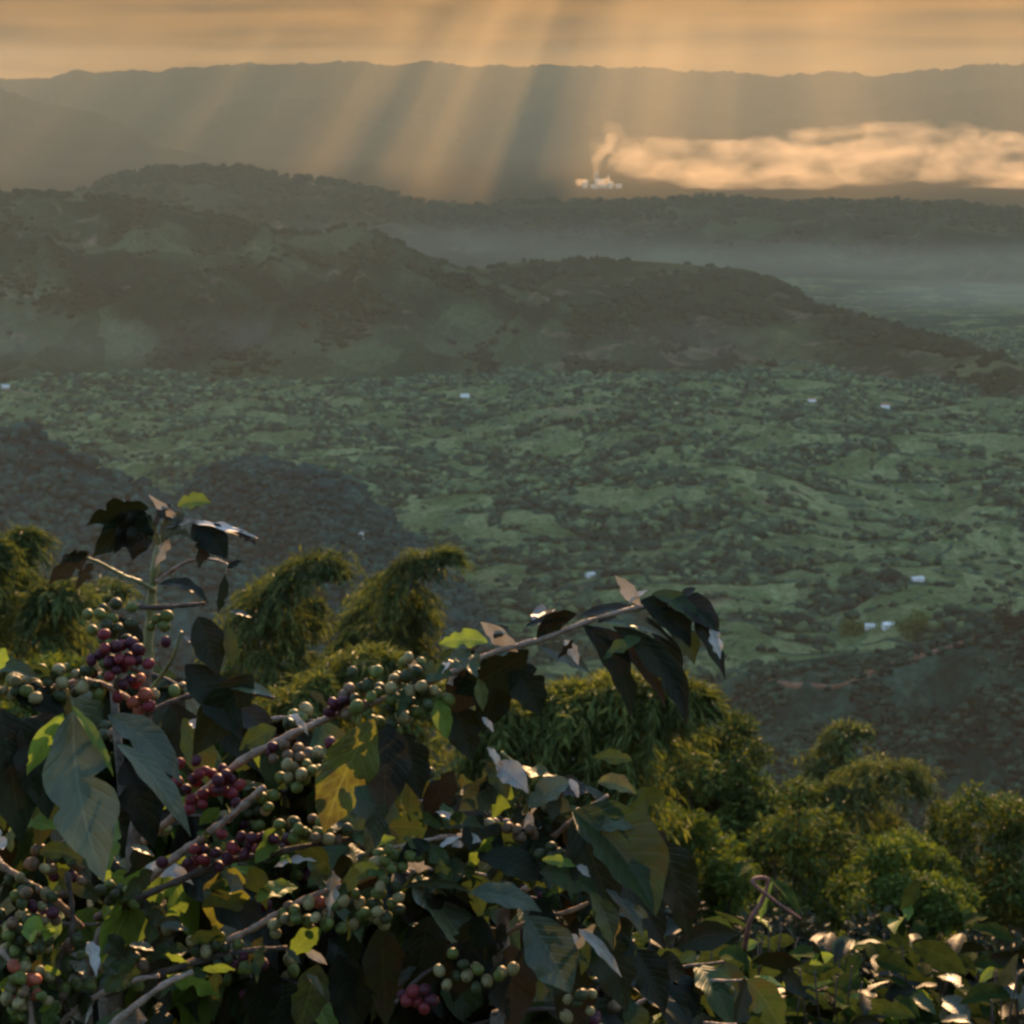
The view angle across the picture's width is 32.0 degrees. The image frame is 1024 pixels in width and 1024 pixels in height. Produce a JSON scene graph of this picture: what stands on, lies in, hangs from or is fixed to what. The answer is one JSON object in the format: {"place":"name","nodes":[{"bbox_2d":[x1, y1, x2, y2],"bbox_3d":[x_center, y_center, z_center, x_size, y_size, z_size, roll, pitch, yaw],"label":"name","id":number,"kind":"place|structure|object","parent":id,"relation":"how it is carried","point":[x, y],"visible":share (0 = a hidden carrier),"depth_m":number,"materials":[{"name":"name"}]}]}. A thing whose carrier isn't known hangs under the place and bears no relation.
{"place":"outdoors","nodes":[
{"label":"outdoors","id":0,"kind":"place"},
{"bbox_2d":[0,88,221,172],"bbox_3d":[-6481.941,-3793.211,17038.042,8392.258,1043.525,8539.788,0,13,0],"label":"mountain","id":1,"kind":"structure","parent":0,"point":[37,137],"depth_m":15963.55,"materials":[{"name":"grey"}]},
{"bbox_2d":[0,433,294,698],"bbox_3d":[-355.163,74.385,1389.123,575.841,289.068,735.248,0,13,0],"label":"hill","id":2,"kind":"structure","parent":0,"point":[184,619],"depth_m":1324.12,"materials":[{"name":"green plant"}]},
{"bbox_2d":[0,421,403,805],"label":"woodland","id":3,"kind":"object","parent":2,"relation":"on","point":[16,499],"visible":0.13,"depth_m":1343.94,"materials":[{"name":"green plant"}]},
{"bbox_2d":[142,97,539,158],"bbox_3d":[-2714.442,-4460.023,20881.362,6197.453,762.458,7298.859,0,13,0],"label":"mountain","id":4,"kind":"structure","parent":0,"point":[306,128],"depth_m":19446.84,"materials":[{"name":"grey"}]},
{"bbox_2d":[189,471,534,792],"bbox_3d":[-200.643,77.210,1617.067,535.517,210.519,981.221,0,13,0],"label":"hill","id":5,"kind":"structure","parent":0,"point":[239,497],"depth_m":1596.28,"materials":[{"name":"green plant"}]},
{"bbox_2d":[173,454,574,805],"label":"woodland","id":6,"kind":"object","parent":5,"relation":"on","point":[347,498],"visible":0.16,"depth_m":1589.61,"materials":[{"name":"green plant"}]},
{"bbox_2d":[0,191,732,391],"bbox_3d":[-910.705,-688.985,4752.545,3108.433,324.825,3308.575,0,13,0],"label":"hill","id":7,"kind":"structure","parent":0,"point":[168,288],"depth_m":3658.94,"materials":[{"name":"green plant"}]},
{"bbox_2d":[0,188,736,381],"bbox_3d":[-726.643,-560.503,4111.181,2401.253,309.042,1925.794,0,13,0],"label":"woodland","id":8,"kind":"object","parent":7,"relation":"on","point":[595,312],"visible":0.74,"depth_m":3757.91,"materials":[{"name":"green plant"}]},
{"bbox_2d":[0,156,1023,979],"bbox_3d":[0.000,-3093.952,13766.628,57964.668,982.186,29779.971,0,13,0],"label":"ground","id":9,"kind":"structure","parent":0,"point":[960,308],"depth_m":2650.79,"materials":[{"name":"green plant"}]},
{"bbox_2d":[1,385,9,388],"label":"farmhouse","id":10,"kind":"object","parent":9,"relation":"on","point":[5,386],"visible":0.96,"depth_m":3198.64,"materials":[{"name":"metal"}]},
{"bbox_2d":[1,882,92,1023],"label":"coffee shrub","id":11,"kind":"object","parent":9,"relation":"on","point":[57,888],"visible":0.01,"depth_m":3.26,"materials":[{"name":"green plant"}]},
{"bbox_2d":[0,649,94,718],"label":"broadleaf tree","id":12,"kind":"object","parent":9,"relation":"on","point":[49,660],"visible":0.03,"depth_m":36.11,"materials":[{"name":"green plant"}]},
{"bbox_2d":[0,519,108,713],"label":"bamboo clump","id":13,"kind":"object","parent":9,"relation":"on","point":[62,603],"visible":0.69,"depth_m":44.90,"materials":[{"name":"green plant"}]},
{"bbox_2d":[32,574,142,906],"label":"bamboo clump","id":14,"kind":"object","parent":9,"relation":"on","point":[113,587],"visible":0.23,"depth_m":88.04,"materials":[{"name":"green plant"}]},
{"bbox_2d":[0,492,276,1019],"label":"coffee plant","id":15,"kind":"object","parent":9,"relation":"on","point":[67,793],"visible":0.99,"depth_m":1.54,"materials":[{"name":"green plant"}]},
{"bbox_2d":[6,661,345,908],"bbox_3d":[-0.485,0.954,2.122,0.606,1.690,0.433,-2,13,-10],"label":"coffee plant","id":16,"kind":"object","parent":9,"relation":"on","point":[97,712],"visible":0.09,"depth_m":1.90,"materials":[{"name":"green plant"}]},
{"bbox_2d":[0,795,387,1023],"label":"coffee plant","id":17,"kind":"object","parent":9,"relation":"on","point":[188,1005],"visible":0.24,"depth_m":1.69,"materials":[{"name":"green plant"}]},
{"bbox_2d":[157,782,291,943],"bbox_3d":[-0.450,1.374,3.453,0.809,1.675,0.987,0,13,0],"label":"coffee shrub","id":18,"kind":"object","parent":9,"relation":"on","point":[162,938],"depth_m":3.25,"materials":[{"name":"green plant"}]},
{"bbox_2d":[191,543,367,725],"bbox_3d":[-7.126,10.870,55.509,5.460,20.535,5.068,0,13,0],"label":"bamboo clump","id":19,"kind":"object","parent":9,"relation":"on","point":[265,602],"visible":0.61,"depth_m":53.36,"materials":[{"name":"green plant"}]},
{"bbox_2d":[160,736,520,1023],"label":"coffee plant","id":20,"kind":"object","parent":9,"relation":"on","point":[450,914],"visible":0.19,"depth_m":1.78,"materials":[{"name":"green plant"}]},
{"bbox_2d":[251,638,460,816],"bbox_3d":[-4.276,9.469,43.735,6.217,12.934,4.760,-4,13,-17],"label":"bamboo clump","id":21,"kind":"object","parent":9,"relation":"on","point":[325,680],"visible":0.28,"depth_m":42.23,"materials":[{"name":"green plant"}]},
{"bbox_2d":[0,576,724,1023],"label":"coffee plant","id":22,"kind":"object","parent":9,"relation":"on","point":[386,762],"visible":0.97,"depth_m":1.51,"materials":[{"name":"green plant"}]},
{"bbox_2d":[305,539,480,781],"bbox_3d":[-4.691,11.460,61.805,5.550,21.900,6.420,-10,16,-37],"label":"bamboo clump","id":23,"kind":"object","parent":9,"relation":"on","point":[388,591],"visible":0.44,"depth_m":59.06,"materials":[{"name":"green plant"}]},
{"bbox_2d":[460,393,468,397],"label":"farmhouse","id":24,"kind":"object","parent":9,"relation":"on","point":[464,395],"visible":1,"depth_m":3115.99,"materials":[{"name":"metal"}]},
{"bbox_2d":[318,795,699,1023],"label":"coffee plant","id":25,"kind":"object","parent":9,"relation":"on","point":[680,898],"visible":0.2,"depth_m":1.79,"materials":[{"name":"green plant"}]},
{"bbox_2d":[0,326,1023,764],"bbox_3d":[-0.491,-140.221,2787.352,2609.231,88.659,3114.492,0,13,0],"label":"woodland","id":26,"kind":"object","parent":9,"relation":"on","point":[722,560],"visible":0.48,"depth_m":2439.68,"materials":[{"name":"green plant"}]},
{"bbox_2d":[353,747,670,1023],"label":"coffee plant","id":27,"kind":"object","parent":9,"relation":"on","point":[610,860],"visible":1,"depth_m":1.51,"materials":[{"name":"green plant"}]},
{"bbox_2d":[401,663,733,844],"bbox_3d":[1.232,9.113,41.358,7.741,11.662,4.672,0,13,0],"label":"bamboo clump","id":28,"kind":"object","parent":9,"relation":"on","point":[583,721],"visible":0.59,"depth_m":40.02,"materials":[{"name":"green plant"}]},
{"bbox_2d":[585,572,595,577],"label":"farmhouse","id":29,"kind":"object","parent":9,"relation":"on","point":[589,574],"visible":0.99,"depth_m":1909.44,"materials":[{"name":"metal"}]},
{"bbox_2d":[582,171,621,187],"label":"sugar mill","id":30,"kind":"object","parent":9,"relation":"on","point":[598,183],"visible":1,"depth_m":11390.28,"materials":[{"name":"concrete"}]},
{"bbox_2d":[531,891,738,975],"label":"coffee shrub","id":31,"kind":"object","parent":9,"relation":"on","point":[707,935],"visible":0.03,"depth_m":3.65,"materials":[{"name":"green plant"}]},
{"bbox_2d":[631,891,706,952],"bbox_3d":[0.859,9.764,36.296,6.299,7.683,6.046,0,13,0],"label":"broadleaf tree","id":32,"kind":"object","parent":9,"relation":"on","point":[669,914],"visible":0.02,"depth_m":33.94,"materials":[{"name":"green plant"}]},
{"bbox_2d":[631,917,761,1023],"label":"coffee shrub","id":33,"kind":"object","parent":9,"relation":"on","point":[724,952],"visible":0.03,"depth_m":4.32,"materials":[{"name":"green plant"}]},
{"bbox_2d":[622,960,785,1023],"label":"coffee plant","id":34,"kind":"object","parent":9,"relation":"on","point":[725,993],"visible":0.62,"depth_m":2.46,"materials":[{"name":"green plant"}]},
{"bbox_2d":[651,800,762,1020],"bbox_3d":[3.798,11.610,44.451,4.970,9.856,6.012,0,13,0],"label":"broadleaf tree","id":35,"kind":"object","parent":9,"relation":"on","point":[721,888],"visible":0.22,"depth_m":42.14,"materials":[{"name":"green plant"}]},
{"bbox_2d":[638,950,788,1023],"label":"coffee shrub","id":36,"kind":"object","parent":9,"relation":"on","point":[687,956],"visible":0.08,"depth_m":3.33,"materials":[{"name":"green plant"}]},
{"bbox_2d":[644,707,790,898],"bbox_3d":[6.654,14.896,62.907,7.146,17.329,7.222,0,13,0],"label":"broadleaf tree","id":37,"kind":"object","parent":9,"relation":"on","point":[724,794],"visible":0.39,"depth_m":60.62,"materials":[{"name":"green plant"}]},
{"bbox_2d":[694,861,892,1005],"bbox_3d":[0.632,1.691,4.593,0.648,1.729,0.893,3,13,12],"label":"coffee shrub","id":38,"kind":"object","parent":9,"relation":"on","point":[765,943],"visible":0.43,"depth_m":4.41,"materials":[{"name":"green plant"}]},
{"bbox_2d":[731,771,863,936],"bbox_3d":[9.160,14.808,58.502,5.960,14.013,6.646,0,13,0],"label":"broadleaf tree","id":39,"kind":"object","parent":9,"relation":"on","point":[805,858],"visible":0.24,"depth_m":56.56,"materials":[{"name":"green plant"}]},
{"bbox_2d":[684,899,925,1003],"bbox_3d":[5.598,10.302,34.261,6.057,6.076,5.666,3,13,14],"label":"broadleaf tree","id":40,"kind":"object","parent":9,"relation":"on","point":[807,928],"visible":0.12,"depth_m":33.69,"materials":[{"name":"green plant"}]},
{"bbox_2d":[808,397,815,401],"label":"farmhouse","id":41,"kind":"object","parent":9,"relation":"on","point":[812,399],"visible":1,"depth_m":2927.12,"materials":[{"name":"ceramic"}]},
{"bbox_2d":[707,933,935,1023],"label":"coffee shrub","id":42,"kind":"object","parent":9,"relation":"on","point":[895,1004],"visible":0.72,"depth_m":4.05,"materials":[{"name":"green plant"}]},
{"bbox_2d":[785,716,896,858],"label":"bamboo clump","id":43,"kind":"object","parent":9,"relation":"on","point":[844,735],"visible":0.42,"depth_m":104.94,"materials":[{"name":"green plant"}]},
{"bbox_2d":[836,616,864,636],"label":"broadleaf tree","id":44,"kind":"object","parent":9,"relation":"on","point":[855,628],"visible":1,"depth_m":1680.18,"materials":[{"name":"green plant"}]},
{"bbox_2d":[771,750,947,931],"bbox_3d":[12.581,16.866,66.739,7.288,16.631,5.560,-2,13,-11],"label":"bamboo clump","id":45,"kind":"object","parent":9,"relation":"on","point":[908,775],"visible":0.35,"depth_m":64.99,"materials":[{"name":"green plant"}]},
{"bbox_2d":[865,623,874,630],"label":"farmhouse","id":46,"kind":"object","parent":9,"relation":"on","point":[868,626],"visible":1,"depth_m":1681.19,"materials":[{"name":"metal"}]},
{"bbox_2d":[881,403,889,408],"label":"farmhouse","id":47,"kind":"object","parent":9,"relation":"on","point":[885,405],"visible":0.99,"depth_m":2965.54,"materials":[{"name":"ceramic"}]},
{"bbox_2d":[882,621,895,630],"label":"farmhouse","id":48,"kind":"object","parent":9,"relation":"on","point":[886,625],"visible":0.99,"depth_m":1666.24,"materials":[{"name":"white wood"}]},
{"bbox_2d":[821,825,985,942],"bbox_3d":[8.911,11.168,40.351,4.157,9.093,5.719,0,13,0],"label":"broadleaf tree","id":49,"kind":"object","parent":9,"relation":"on","point":[887,870],"visible":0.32,"depth_m":38.54,"materials":[{"name":"green plant"}]},
{"bbox_2d":[889,608,930,641],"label":"broadleaf tree","id":50,"kind":"object","parent":9,"relation":"on","point":[913,626],"visible":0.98,"depth_m":1646.26,"materials":[{"name":"green plant"}]},
{"bbox_2d":[910,576,924,581],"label":"farmhouse","id":51,"kind":"object","parent":9,"relation":"on","point":[917,578],"visible":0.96,"depth_m":1798.15,"materials":[{"name":"metal"}]},
{"bbox_2d":[819,879,1023,1023],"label":"coffee shrub","id":52,"kind":"object","parent":9,"relation":"on","point":[898,961],"visible":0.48,"depth_m":4.44,"materials":[{"name":"green plant"}]},
{"bbox_2d":[911,940,1023,1023],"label":"coffee shrub","id":53,"kind":"object","parent":9,"relation":"on","point":[944,957],"visible":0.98,"depth_m":4.03,"materials":[{"name":"green plant"}]},
{"bbox_2d":[915,779,1023,939],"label":"broadleaf tree","id":54,"kind":"object","parent":9,"relation":"on","point":[1001,880],"visible":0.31,"depth_m":62.48,"materials":[{"name":"green plant"}]},
{"bbox_2d":[927,921,1023,1019],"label":"broadleaf tree","id":55,"kind":"object","parent":9,"relation":"on","point":[990,944],"visible":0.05,"depth_m":32.17,"materials":[{"name":"green plant"}]},
{"bbox_2d":[991,595,1023,633],"bbox_3d":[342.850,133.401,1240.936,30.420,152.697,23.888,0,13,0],"label":"broadleaf tree","id":56,"kind":"object","parent":9,"relation":"on","point":[999,612],"visible":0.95,"depth_m":1223.78,"materials":[{"name":"green plant"}]},
{"bbox_2d":[0,60,1023,134],"bbox_3d":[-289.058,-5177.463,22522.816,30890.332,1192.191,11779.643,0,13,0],"label":"mountain","id":57,"kind":"structure","parent":0,"point":[141,102],"depth_m":23319.96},
{"bbox_2d":[0,0,1023,78],"label":"sky","id":58,"kind":"structure","parent":0,"point":[39,38],"materials":[{"name":"orange"}]},
{"bbox_2d":[73,168,1023,284],"bbox_3d":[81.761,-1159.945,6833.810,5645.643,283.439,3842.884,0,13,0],"label":"ridge","id":59,"kind":"structure","parent":0,"point":[963,253],"depth_m":6023.42,"materials":[{"name":"green plant"}]},
{"bbox_2d":[71,162,1023,254],"bbox_3d":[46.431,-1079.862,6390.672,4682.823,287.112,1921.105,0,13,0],"label":"woodland","id":60,"kind":"object","parent":59,"relation":"on","point":[976,214],"visible":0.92,"depth_m":6571.67,"materials":[{"name":"green plant"}]},
{"bbox_2d":[454,108,836,156],"bbox_3d":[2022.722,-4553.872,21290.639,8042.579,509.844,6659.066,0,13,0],"label":"mountain","id":61,"kind":"structure","parent":0,"point":[619,132],"depth_m":20177.03,"materials":[{"name":"grey"}]},
{"bbox_2d":[480,259,1023,397],"bbox_3d":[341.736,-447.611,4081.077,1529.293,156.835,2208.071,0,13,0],"label":"hill","id":62,"kind":"structure","parent":0,"point":[802,338],"depth_m":3777.93,"materials":[{"name":"green plant"}]},
{"bbox_2d":[472,255,1023,399],"bbox_3d":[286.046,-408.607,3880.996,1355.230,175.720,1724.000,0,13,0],"label":"woodland","id":63,"kind":"object","parent":62,"relation":"on","point":[729,279],"visible":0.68,"depth_m":3923.14,"materials":[{"name":"green plant"}]},
{"bbox_2d":[618,620,1023,853],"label":"hill","id":64,"kind":"structure","parent":0,"point":[949,679],"depth_m":1210.36,"materials":[{"name":"green plant"}]},
{"bbox_2d":[619,609,1023,855],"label":"woodland","id":65,"kind":"object","parent":64,"relation":"on","point":[993,636],"visible":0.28,"depth_m":1185.98,"materials":[{"name":"green plant"}]},
{"bbox_2d":[766,637,973,689],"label":"dirt track","id":66,"kind":"structure","parent":64,"relation":"on","point":[792,685],"depth_m":1237.77,"materials":[{"name":"brown soil"}]},
{"bbox_2d":[759,87,1023,159],"bbox_3d":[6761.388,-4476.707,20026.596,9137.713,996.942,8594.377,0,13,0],"label":"mountain","id":67,"kind":"structure","parent":0,"point":[987,124],"depth_m":19074.78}
]}

